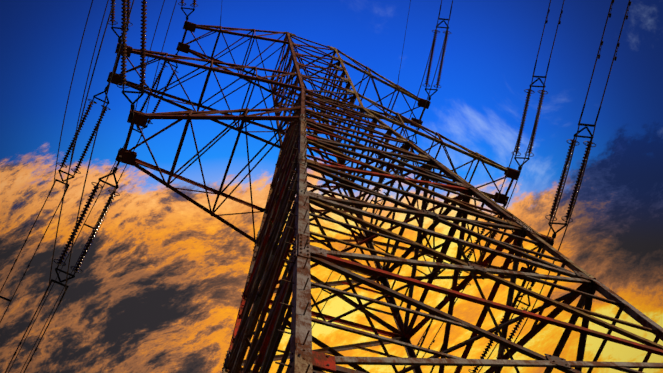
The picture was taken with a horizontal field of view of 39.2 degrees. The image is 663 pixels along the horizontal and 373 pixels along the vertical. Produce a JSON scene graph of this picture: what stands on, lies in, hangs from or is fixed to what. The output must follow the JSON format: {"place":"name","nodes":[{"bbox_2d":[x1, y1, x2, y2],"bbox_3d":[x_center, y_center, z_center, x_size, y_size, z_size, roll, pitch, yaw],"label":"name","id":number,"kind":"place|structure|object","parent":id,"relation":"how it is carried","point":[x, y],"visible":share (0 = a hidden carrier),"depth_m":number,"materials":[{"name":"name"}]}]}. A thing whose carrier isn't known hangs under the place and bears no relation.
{"place":"outdoors","nodes":[
{"label":"outdoors","id":0,"kind":"place"},
{"bbox_2d":[107,21,553,284],"bbox_3d":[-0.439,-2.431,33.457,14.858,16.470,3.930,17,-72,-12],"label":"tower cross arms","id":1,"kind":"object","parent":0,"point":[124,154],"visible":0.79,"depth_m":31.29},
{"bbox_2d":[0,0,662,372],"label":"sky","id":2,"kind":"structure","parent":0,"point":[160,286],"materials":[{"name":"blue"}]},
{"bbox_2d":[222,32,595,372],"bbox_3d":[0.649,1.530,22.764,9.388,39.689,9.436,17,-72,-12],"label":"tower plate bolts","id":3,"kind":"object","parent":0,"point":[319,359],"visible":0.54,"depth_m":17.47,"materials":[{"name":"brown metal"}]},
{"label":"ground","id":4,"kind":"structure","parent":0,"visible":0},
{"bbox_2d":[223,32,662,372],"bbox_3d":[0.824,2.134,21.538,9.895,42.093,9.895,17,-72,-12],"label":"tower body","id":5,"kind":"structure","parent":4,"relation":"on","point":[268,262],"depth_m":18.52,"materials":[{"name":"brown metal"}]},
{"bbox_2d":[0,0,630,372],"bbox_3d":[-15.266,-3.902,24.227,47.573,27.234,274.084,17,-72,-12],"label":"line hardware","id":6,"kind":"object","parent":5,"relation":"attached to","point":[116,187],"visible":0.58,"depth_m":27.62,"materials":[{"name":"black metal"}]},
{"bbox_2d":[0,0,629,372],"bbox_3d":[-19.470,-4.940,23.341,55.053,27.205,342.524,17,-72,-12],"label":"conductors","id":7,"kind":"object","parent":6,"relation":"on","point":[66,184],"visible":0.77,"depth_m":28.84,"materials":[{"name":"metal"}]},
{"bbox_2d":[57,0,592,372],"bbox_3d":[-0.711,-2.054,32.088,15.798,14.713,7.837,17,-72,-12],"label":"insulator strings","id":8,"kind":"object","parent":6,"relation":"on","point":[125,12],"visible":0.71,"depth_m":26.10,"materials":[{"name":"ceramic"}]}
]}

